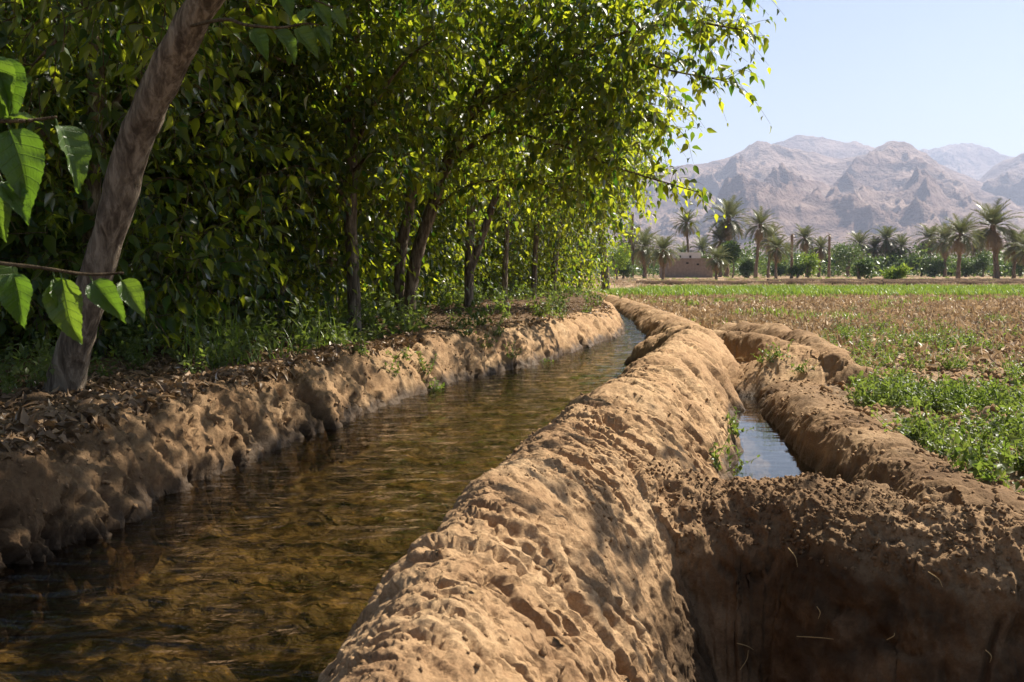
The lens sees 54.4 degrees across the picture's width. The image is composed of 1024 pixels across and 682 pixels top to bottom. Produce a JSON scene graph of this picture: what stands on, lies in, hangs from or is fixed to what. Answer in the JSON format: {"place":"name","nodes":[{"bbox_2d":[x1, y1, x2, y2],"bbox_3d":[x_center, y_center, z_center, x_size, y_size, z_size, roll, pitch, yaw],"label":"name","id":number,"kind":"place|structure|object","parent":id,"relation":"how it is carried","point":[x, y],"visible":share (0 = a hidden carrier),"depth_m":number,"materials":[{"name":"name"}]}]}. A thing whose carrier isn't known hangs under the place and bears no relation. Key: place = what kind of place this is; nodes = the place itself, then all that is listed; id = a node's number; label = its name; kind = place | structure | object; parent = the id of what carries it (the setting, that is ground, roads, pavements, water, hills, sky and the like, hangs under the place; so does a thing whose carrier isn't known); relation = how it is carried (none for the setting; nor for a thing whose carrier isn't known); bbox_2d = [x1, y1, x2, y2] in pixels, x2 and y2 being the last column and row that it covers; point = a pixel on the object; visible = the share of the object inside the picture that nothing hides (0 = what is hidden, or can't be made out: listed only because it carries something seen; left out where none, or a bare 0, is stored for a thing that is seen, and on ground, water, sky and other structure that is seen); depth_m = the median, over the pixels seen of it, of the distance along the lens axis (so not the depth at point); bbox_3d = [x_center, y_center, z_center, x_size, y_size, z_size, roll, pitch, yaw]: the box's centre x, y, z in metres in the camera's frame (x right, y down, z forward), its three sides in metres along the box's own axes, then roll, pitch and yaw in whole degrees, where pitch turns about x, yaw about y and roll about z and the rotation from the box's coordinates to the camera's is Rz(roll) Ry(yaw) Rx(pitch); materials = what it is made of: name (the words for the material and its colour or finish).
{"place":"outdoors","nodes":[
{"label":"outdoors","id":0,"kind":"place"},
{"bbox_2d":[0,290,604,419],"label":"grove ground","id":1,"kind":"structure","parent":0,"point":[40,396],"depth_m":10.92,"materials":[{"name":"soil"}]},
{"bbox_2d":[0,2,103,339],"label":"mulberry tree","id":2,"kind":"object","parent":1,"relation":"on","point":[6,257],"visible":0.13,"depth_m":8.68,"materials":[{"name":"green plant"}]},
{"bbox_2d":[0,0,151,335],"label":"mulberry tree","id":3,"kind":"object","parent":1,"relation":"on","point":[60,247],"visible":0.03,"depth_m":10.29,"materials":[{"name":"green plant"}]},
{"bbox_2d":[0,0,337,360],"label":"mulberry tree","id":4,"kind":"object","parent":1,"relation":"on","point":[57,202],"visible":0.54,"depth_m":8.25,"materials":[{"name":"green plant"}]},
{"bbox_2d":[0,0,365,343],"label":"mulberry tree","id":5,"kind":"object","parent":1,"relation":"on","point":[247,300],"visible":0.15,"depth_m":10.29,"materials":[{"name":"green plant"}]},
{"bbox_2d":[173,304,237,364],"bbox_3d":[-2.214,-0.076,7.432,0.537,0.530,0.641,0,4,0],"label":"grass tuft","id":6,"kind":"object","parent":1,"relation":"on","point":[198,351],"visible":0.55,"depth_m":7.34,"materials":[{"name":"green plant"}]},
{"bbox_2d":[176,294,255,364],"bbox_3d":[-2.210,-0.082,7.574,0.694,0.557,0.862,1,4,12],"label":"grass tuft","id":7,"kind":"object","parent":1,"relation":"on","point":[237,339],"visible":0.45,"depth_m":7.54,"materials":[{"name":"green plant"}]},
{"bbox_2d":[61,0,429,324],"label":"mulberry tree","id":8,"kind":"object","parent":1,"relation":"on","point":[310,293],"visible":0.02,"depth_m":12.94,"materials":[{"name":"green plant"}]},
{"bbox_2d":[0,0,538,393],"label":"mulberry tree","id":9,"kind":"object","parent":1,"relation":"on","point":[181,36],"visible":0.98,"depth_m":5.69,"materials":[{"name":"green plant"}]},
{"bbox_2d":[103,0,435,331],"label":"mulberry tree","id":10,"kind":"object","parent":1,"relation":"on","point":[394,54],"visible":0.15,"depth_m":10.68,"materials":[{"name":"green plant"}]},
{"bbox_2d":[255,314,308,358],"bbox_3d":[-1.637,-0.045,7.707,0.820,0.485,0.369,0,4,0],"label":"grass tuft","id":11,"kind":"object","parent":1,"relation":"on","point":[280,354],"visible":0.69,"depth_m":7.67,"materials":[{"name":"green plant"}]},
{"bbox_2d":[0,278,613,394],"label":"undergrowth","id":12,"kind":"object","parent":1,"relation":"on","point":[385,315],"visible":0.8,"depth_m":8.82,"materials":[{"name":"green plant"}]},
{"bbox_2d":[34,0,659,331],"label":"mulberry tree","id":13,"kind":"object","parent":1,"relation":"on","point":[384,157],"visible":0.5,"depth_m":10.69,"materials":[{"name":"green plant"}]},
{"bbox_2d":[288,2,465,316],"bbox_3d":[-2.765,-3.110,15.521,3.990,7.129,4.345,1,4,8],"label":"mulberry tree","id":14,"kind":"object","parent":1,"relation":"on","point":[393,230],"visible":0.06,"depth_m":15.39,"materials":[{"name":"green plant"}]},
{"bbox_2d":[294,0,472,318],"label":"mulberry tree","id":15,"kind":"object","parent":1,"relation":"on","point":[328,261],"depth_m":14.21,"materials":[{"name":"green plant"}]},
{"bbox_2d":[307,0,493,312],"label":"mulberry tree","id":16,"kind":"object","parent":1,"relation":"on","point":[441,261],"visible":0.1,"depth_m":17.35,"materials":[{"name":"green plant"}]},
{"bbox_2d":[362,131,497,307],"bbox_3d":[-2.089,-2.675,20.017,3.351,5.167,3.650,1,4,17],"label":"mulberry tree","id":17,"kind":"object","parent":1,"relation":"on","point":[442,229],"visible":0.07,"depth_m":19.93,"materials":[{"name":"green plant"}]},
{"bbox_2d":[391,137,498,303],"bbox_3d":[-1.847,-3.156,20.186,3.878,5.256,3.752,-3,5,-37],"label":"mulberry tree","id":18,"kind":"object","parent":1,"relation":"on","point":[449,219],"visible":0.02,"depth_m":20.03,"materials":[{"name":"green plant"}]},
{"bbox_2d":[385,0,533,276],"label":"mulberry tree","id":19,"kind":"object","parent":1,"relation":"on","point":[462,70],"visible":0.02,"depth_m":17.20,"materials":[{"name":"green plant"}]},
{"bbox_2d":[424,174,509,301],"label":"mulberry tree","id":20,"kind":"object","parent":1,"relation":"on","point":[481,258],"visible":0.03,"depth_m":21.77,"materials":[{"name":"green plant"}]},
{"bbox_2d":[435,145,546,297],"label":"mulberry tree","id":21,"kind":"object","parent":1,"relation":"on","point":[494,273],"visible":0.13,"depth_m":25.08,"materials":[{"name":"green plant"}]},
{"bbox_2d":[451,61,559,295],"bbox_3d":[-0.784,-4.353,27.846,4.380,8.062,4.769,-3,5,-40],"label":"mulberry tree","id":22,"kind":"object","parent":1,"relation":"on","point":[526,256],"visible":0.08,"depth_m":27.32,"materials":[{"name":"green plant"}]},
{"bbox_2d":[476,89,580,300],"bbox_3d":[-0.020,-3.618,23.046,3.816,5.685,3.742,-3,5,-31],"label":"mulberry tree","id":23,"kind":"object","parent":1,"relation":"on","point":[506,252],"visible":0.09,"depth_m":23.12,"materials":[{"name":"green plant"}]},
{"bbox_2d":[434,0,688,306],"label":"mulberry tree","id":24,"kind":"object","parent":1,"relation":"on","point":[471,266],"visible":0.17,"depth_m":18.95,"materials":[{"name":"green plant"}]},
{"bbox_2d":[488,91,636,295],"bbox_3d":[0.912,-3.515,26.617,4.264,6.981,6.460,-1,4,-14],"label":"mulberry tree","id":25,"kind":"object","parent":1,"relation":"on","point":[534,270],"visible":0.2,"depth_m":26.79,"materials":[{"name":"green plant"}]},
{"bbox_2d":[339,0,786,315],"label":"mulberry tree","id":26,"kind":"object","parent":1,"relation":"on","point":[592,112],"visible":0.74,"depth_m":12.14,"materials":[{"name":"green plant"}]},
{"bbox_2d":[521,102,645,294],"bbox_3d":[1.720,-4.169,28.591,4.676,7.623,5.362,0,4,0],"label":"mulberry tree","id":27,"kind":"object","parent":1,"relation":"on","point":[585,281],"visible":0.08,"depth_m":28.79,"materials":[{"name":"green plant"}]},
{"bbox_2d":[530,123,649,292],"bbox_3d":[2.237,-4.443,33.293,4.514,8.108,5.136,0,4,0],"label":"mulberry tree","id":28,"kind":"object","parent":1,"relation":"on","point":[596,253],"visible":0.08,"depth_m":32.92,"materials":[{"name":"green plant"}]},
{"bbox_2d":[0,300,629,642],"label":"canal bank","id":29,"kind":"structure","parent":0,"point":[169,470],"depth_m":4.83,"materials":[{"name":"soil"}]},
{"bbox_2d":[0,57,144,344],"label":"mulberry shrub","id":30,"kind":"object","parent":29,"relation":"on","point":[22,158],"visible":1,"depth_m":1.54,"materials":[{"name":"green plant"}]},
{"bbox_2d":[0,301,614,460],"bbox_3d":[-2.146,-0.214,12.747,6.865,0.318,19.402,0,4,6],"label":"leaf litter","id":31,"kind":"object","parent":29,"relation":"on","point":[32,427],"visible":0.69,"depth_m":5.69,"materials":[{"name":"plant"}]},
{"bbox_2d":[5,328,1023,543],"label":"dry crumbs","id":32,"kind":"object","parent":29,"relation":"on","point":[882,451],"visible":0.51,"depth_m":4.81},
{"bbox_2d":[0,332,637,681],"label":"canal bed","id":33,"kind":"object","parent":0,"point":[306,669],"visible":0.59,"depth_m":3.87,"materials":[{"name":"soil"}]},
{"bbox_2d":[0,312,644,681],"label":"canal water","id":34,"kind":"structure","parent":0,"point":[313,590],"depth_m":4.06,"materials":[{"name":"liquid"}]},
{"bbox_2d":[318,325,745,681],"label":"canal dyke","id":35,"kind":"structure","parent":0,"point":[648,617],"depth_m":2.42,"materials":[{"name":"soil"}]},
{"bbox_2d":[349,365,723,677],"bbox_3d":[0.149,0.525,3.167,0.890,0.410,5.850,1,4,15],"label":"grit","id":36,"kind":"object","parent":35,"relation":"on","point":[541,651],"visible":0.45,"depth_m":2.95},
{"bbox_2d":[709,429,759,472],"bbox_3d":[0.998,0.514,4.709,0.320,0.227,0.182,3,5,32],"label":"weed","id":37,"kind":"object","parent":35,"relation":"on","point":[715,457],"visible":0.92,"depth_m":4.69,"materials":[{"name":"green plant"}]},
{"bbox_2d":[725,406,753,437],"bbox_3d":[1.288,0.472,5.736,0.190,0.180,0.172,-3,5,-35],"label":"weed","id":38,"kind":"object","parent":35,"relation":"on","point":[735,425],"visible":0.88,"depth_m":5.73,"materials":[{"name":"green plant"}]},
{"bbox_2d":[53,0,1023,167],"label":"sky","id":39,"kind":"structure","parent":0,"point":[923,74],"materials":[{"name":"blue"}]},
{"bbox_2d":[582,289,736,360],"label":"canal dyke","id":40,"kind":"structure","parent":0,"point":[648,320],"depth_m":17.17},
{"bbox_2d":[615,325,739,378],"bbox_3d":[1.666,0.186,9.809,0.833,0.705,2.657,-2,4,-23],"label":"canal dyke bend","id":41,"kind":"object","parent":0,"point":[731,364],"visible":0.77,"depth_m":9.76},
{"bbox_2d":[706,328,814,362],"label":"side dyke","id":42,"kind":"structure","parent":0,"point":[743,344],"depth_m":9.94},
{"bbox_2d":[727,396,814,479],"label":"ditch water","id":43,"kind":"structure","parent":0,"point":[778,456],"depth_m":5.79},
{"bbox_2d":[540,270,1023,285],"bbox_3d":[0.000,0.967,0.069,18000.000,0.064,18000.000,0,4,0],"label":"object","id":44,"kind":"structure","parent":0,"point":[824,277],"depth_m":123.73,"materials":[{"name":"soil"}]},
{"bbox_2d":[608,242,631,279],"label":"leafy tree","id":45,"kind":"object","parent":44,"relation":"on","point":[622,256],"visible":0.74,"depth_m":84.35,"materials":[{"name":"green plant"}]},
{"bbox_2d":[613,250,635,278],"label":"bush","id":46,"kind":"object","parent":44,"relation":"on","point":[628,266],"visible":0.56,"depth_m":102.06,"materials":[{"name":"green plant"}]},
{"bbox_2d":[626,226,662,277],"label":"palm tree","id":47,"kind":"object","parent":44,"relation":"on","point":[643,240],"visible":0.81,"depth_m":109.69,"materials":[{"name":"green plant"}]},
{"bbox_2d":[644,233,684,279],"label":"palm tree","id":48,"kind":"object","parent":44,"relation":"on","point":[661,243],"visible":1,"depth_m":89.44,"materials":[{"name":"green plant"}]},
{"bbox_2d":[659,252,712,277],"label":"mud house","id":49,"kind":"structure","parent":44,"relation":"on","point":[689,265],"depth_m":119.69,"materials":[{"name":"brown soil"}]},
{"bbox_2d":[670,208,701,251],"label":"palm tree","id":50,"kind":"object","parent":44,"relation":"on","point":[686,228],"visible":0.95,"depth_m":142.87,"materials":[{"name":"green plant"}]},
{"bbox_2d":[689,234,712,257],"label":"palm tree","id":51,"kind":"object","parent":44,"relation":"on","point":[701,243],"visible":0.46,"depth_m":158.91,"materials":[{"name":"green plant"}]},
{"bbox_2d":[703,245,731,279],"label":"leafy tree","id":52,"kind":"object","parent":44,"relation":"on","point":[717,265],"visible":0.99,"depth_m":89.32,"materials":[{"name":"green plant"}]},
{"bbox_2d":[704,223,738,276],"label":"palm tree","id":53,"kind":"object","parent":44,"relation":"on","point":[720,239],"visible":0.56,"depth_m":129.64,"materials":[{"name":"green plant"}]},
{"bbox_2d":[704,195,752,276],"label":"palm tree","id":54,"kind":"object","parent":44,"relation":"on","point":[731,212],"visible":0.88,"depth_m":128.77,"materials":[{"name":"green plant"}]},
{"bbox_2d":[714,240,743,277],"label":"leafy tree","id":55,"kind":"object","parent":44,"relation":"on","point":[734,251],"visible":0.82,"depth_m":109.68,"materials":[{"name":"green plant"}]},
{"bbox_2d":[737,258,754,277],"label":"bush","id":56,"kind":"object","parent":44,"relation":"on","point":[746,269],"visible":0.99,"depth_m":119.14,"materials":[{"name":"green plant"}]},
{"bbox_2d":[636,280,883,284],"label":"field bund","id":57,"kind":"structure","parent":44,"relation":"on","point":[674,282],"depth_m":59.57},
{"bbox_2d":[740,206,779,277],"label":"palm tree","id":58,"kind":"object","parent":44,"relation":"on","point":[760,230],"visible":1,"depth_m":109.95,"materials":[{"name":"green plant"}]},
{"bbox_2d":[754,223,786,277],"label":"palm tree","id":59,"kind":"object","parent":44,"relation":"on","point":[763,247],"visible":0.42,"depth_m":119.36,"materials":[{"name":"green plant"}]},
{"bbox_2d":[761,234,793,278],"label":"palm tree","id":60,"kind":"object","parent":44,"relation":"on","point":[776,255],"visible":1,"depth_m":95.51,"materials":[{"name":"green plant"}]},
{"bbox_2d":[542,238,1023,276],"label":"palm grove thicket","id":61,"kind":"object","parent":44,"relation":"on","point":[762,266],"visible":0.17,"depth_m":140.12,"materials":[{"name":"green plant"}]},
{"bbox_2d":[788,224,819,276],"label":"palm tree","id":62,"kind":"object","parent":44,"relation":"on","point":[805,232],"visible":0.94,"depth_m":129.84,"materials":[{"name":"green plant"}]},
{"bbox_2d":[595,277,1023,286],"bbox_3d":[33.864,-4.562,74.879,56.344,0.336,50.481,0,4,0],"label":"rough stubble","id":63,"kind":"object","parent":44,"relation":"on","point":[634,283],"visible":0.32,"depth_m":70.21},
{"bbox_2d":[799,252,820,277],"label":"bush","id":64,"kind":"object","parent":44,"relation":"on","point":[810,265],"visible":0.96,"depth_m":110.20,"materials":[{"name":"green plant"}]},
{"bbox_2d":[807,234,836,276],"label":"palm tree","id":65,"kind":"object","parent":44,"relation":"on","point":[822,244],"visible":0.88,"depth_m":129.83,"materials":[{"name":"green plant"}]},
{"bbox_2d":[830,242,863,276],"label":"leafy tree","id":66,"kind":"object","parent":44,"relation":"on","point":[844,258],"visible":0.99,"depth_m":129.98,"materials":[{"name":"green plant"}]},
{"bbox_2d":[845,230,875,259],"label":"palm tree","id":67,"kind":"object","parent":44,"relation":"on","point":[863,238],"visible":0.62,"depth_m":142.85,"materials":[{"name":"green plant"}]},
{"bbox_2d":[851,257,876,278],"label":"bush","id":68,"kind":"object","parent":44,"relation":"on","point":[862,267],"visible":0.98,"depth_m":89.56,"materials":[{"name":"green plant"}]},
{"bbox_2d":[862,236,886,269],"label":"palm tree","id":69,"kind":"object","parent":44,"relation":"on","point":[873,251],"visible":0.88,"depth_m":143.00,"materials":[{"name":"green plant"}]},
{"bbox_2d":[871,224,898,268],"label":"palm tree","id":70,"kind":"object","parent":44,"relation":"on","point":[887,235],"visible":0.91,"depth_m":143.03,"materials":[{"name":"green plant"}]},
{"bbox_2d":[767,278,1023,281],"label":"field bund","id":71,"kind":"structure","parent":44,"relation":"on","point":[879,279],"depth_m":76.68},
{"bbox_2d":[880,263,911,278],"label":"bush","id":72,"kind":"object","parent":44,"relation":"on","point":[898,272],"visible":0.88,"depth_m":79.41,"materials":[{"name":"green plant"}]},
{"bbox_2d":[876,248,920,272],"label":"bush","id":73,"kind":"object","parent":44,"relation":"on","point":[898,258],"visible":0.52,"depth_m":142.72,"materials":[{"name":"green plant"}]},
{"bbox_2d":[890,232,916,261],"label":"palm tree","id":74,"kind":"object","parent":44,"relation":"on","point":[902,240],"visible":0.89,"depth_m":142.61,"materials":[{"name":"green plant"}]},
{"bbox_2d":[911,223,941,275],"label":"palm tree","id":75,"kind":"object","parent":44,"relation":"on","point":[927,230],"visible":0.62,"depth_m":143.19,"materials":[{"name":"green plant"}]},
{"bbox_2d":[924,258,946,276],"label":"bush","id":76,"kind":"object","parent":44,"relation":"on","point":[934,268],"visible":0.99,"depth_m":130.32,"materials":[{"name":"green plant"}]},
{"bbox_2d":[924,222,957,276],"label":"palm tree","id":77,"kind":"object","parent":44,"relation":"on","point":[943,253],"visible":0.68,"depth_m":130.29,"materials":[{"name":"green plant"}]},
{"bbox_2d":[881,280,1023,284],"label":"field bund","id":78,"kind":"structure","parent":44,"relation":"on","point":[970,282],"depth_m":61.57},
{"bbox_2d":[935,212,985,277],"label":"palm tree","id":79,"kind":"object","parent":44,"relation":"on","point":[961,242],"visible":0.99,"depth_m":94.96,"materials":[{"name":"green plant"}]},
{"bbox_2d":[955,258,980,276],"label":"bush","id":80,"kind":"object","parent":44,"relation":"on","point":[967,265],"visible":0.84,"depth_m":129.90,"materials":[{"name":"green plant"}]},
{"bbox_2d":[969,249,991,276],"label":"bush","id":81,"kind":"object","parent":44,"relation":"on","point":[984,262],"visible":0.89,"depth_m":130.16,"materials":[{"name":"green plant"}]},
{"bbox_2d":[963,197,1023,278],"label":"palm tree","id":82,"kind":"object","parent":44,"relation":"on","point":[993,218],"visible":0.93,"depth_m":101.99,"materials":[{"name":"green plant"}]},
{"bbox_2d":[999,226,1023,277],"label":"palm tree","id":83,"kind":"object","parent":44,"relation":"on","point":[1010,248],"visible":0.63,"depth_m":102.12,"materials":[{"name":"green plant"}]},
{"bbox_2d":[1006,234,1023,265],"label":"palm tree","id":84,"kind":"object","parent":44,"relation":"on","point":[1020,260],"visible":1,"depth_m":95.70,"materials":[{"name":"green plant"}]},
{"bbox_2d":[569,283,1023,502],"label":"field","id":85,"kind":"structure","parent":0,"point":[888,417],"depth_m":8.49,"materials":[{"name":"soil"}]},
{"bbox_2d":[588,128,656,290],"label":"mulberry tree","id":86,"kind":"object","parent":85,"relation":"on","point":[606,276],"visible":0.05,"depth_m":37.21,"materials":[{"name":"green plant"}]},
{"bbox_2d":[732,345,825,396],"bbox_3d":[2.359,0.304,8.655,1.016,0.523,1.039,0,4,0],"label":"mud mound","id":87,"kind":"object","parent":85,"relation":"on","point":[758,374],"visible":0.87,"depth_m":8.41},
{"bbox_2d":[588,282,1023,296],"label":"crop strip","id":88,"kind":"object","parent":85,"relation":"on","point":[890,289],"visible":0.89,"depth_m":35.85,"materials":[{"name":"green plant"}]},
{"bbox_2d":[613,291,1023,370],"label":"dry stubble","id":89,"kind":"object","parent":85,"relation":"on","point":[1009,308],"visible":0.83,"depth_m":18.33,"materials":[{"name":"soil"}]},
{"bbox_2d":[628,292,1023,323],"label":"crop margin","id":90,"kind":"object","parent":85,"relation":"on","point":[768,309],"visible":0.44,"depth_m":25.41,"materials":[{"name":"green plant"}]},
{"bbox_2d":[714,327,1023,487],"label":"field clods","id":91,"kind":"object","parent":85,"relation":"on","point":[888,409],"visible":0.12,"depth_m":8.29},
{"bbox_2d":[802,304,1023,473],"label":"field weeds","id":92,"kind":"object","parent":85,"relation":"on","point":[953,396],"visible":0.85,"depth_m":6.68,"materials":[{"name":"green plant"}]},
{"bbox_2d":[937,426,1002,471],"bbox_3d":[2.120,0.504,4.546,0.246,0.226,0.295,-3,5,-39],"label":"weed","id":93,"kind":"object","parent":85,"relation":"on","point":[976,447],"visible":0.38,"depth_m":4.53,"materials":[{"name":"green plant"}]},
{"bbox_2d":[573,140,1023,262],"bbox_3d":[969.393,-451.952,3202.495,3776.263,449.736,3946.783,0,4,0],"label":"mountain","id":94,"kind":"structure","parent":0,"point":[903,187],"depth_m":2203.31,"materials":[{"name":"stone"}]},
{"bbox_2d":[718,321,883,386],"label":"curved dyke","id":95,"kind":"structure","parent":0,"point":[839,365],"depth_m":8.97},
{"bbox_2d":[594,276,1022,283],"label":"rough grass","id":96,"kind":"structure","parent":0,"point":[780,278],"depth_m":105.49,"materials":[{"name":"green plant"}]},
{"bbox_2d":[772,135,874,158],"bbox_3d":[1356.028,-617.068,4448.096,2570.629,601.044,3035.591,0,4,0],"label":"mountain","id":97,"kind":"structure","parent":0,"point":[830,147],"depth_m":4335.81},
{"bbox_2d":[634,459,1023,681],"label":"cross dyke","id":98,"kind":"structure","parent":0,"point":[764,599],"depth_m":3.14,"materials":[{"name":"soil"}]},
{"bbox_2d":[633,456,1023,606],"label":"soil crumbs","id":99,"kind":"object","parent":98,"relation":"on","point":[913,523],"visible":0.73,"depth_m":3.28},
{"bbox_2d":[753,378,1023,512],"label":"ditch dyke","id":100,"kind":"structure","parent":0,"point":[828,461],"depth_m":4.94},
{"bbox_2d":[933,416,1023,472],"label":"weed","id":101,"kind":"object","parent":100,"relation":"on","point":[960,463],"visible":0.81,"depth_m":4.07,"materials":[{"name":"green plant"}]},
{"bbox_2d":[954,425,1020,481],"bbox_3d":[1.896,0.466,3.980,0.249,0.242,0.273,2,5,28],"label":"weed","id":102,"kind":"object","parent":100,"relation":"on","point":[990,466],"visible":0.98,"depth_m":3.98,"materials":[{"name":"green plant"}]},
{"bbox_2d":[976,449,1023,492],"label":"weed","id":103,"kind":"object","parent":100,"relation":"on","point":[1017,484],"visible":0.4,"depth_m":4.07,"materials":[{"name":"green plant"}]},
{"bbox_2d":[850,224,1021,267],"bbox_3d":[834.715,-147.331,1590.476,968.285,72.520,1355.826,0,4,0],"label":"foothill","id":104,"kind":"structure","parent":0,"point":[917,238],"depth_m":1421.05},
{"bbox_2d":[919,143,1013,180],"bbox_3d":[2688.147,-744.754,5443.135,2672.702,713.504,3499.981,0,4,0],"label":"mountain","id":105,"kind":"structure","parent":0,"point":[975,162],"depth_m":5375.97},
{"bbox_2d":[979,153,1023,209],"bbox_3d":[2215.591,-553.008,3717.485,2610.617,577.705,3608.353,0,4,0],"label":"mountain","id":106,"kind":"structure","parent":0,"point":[1004,178],"depth_m":3069.93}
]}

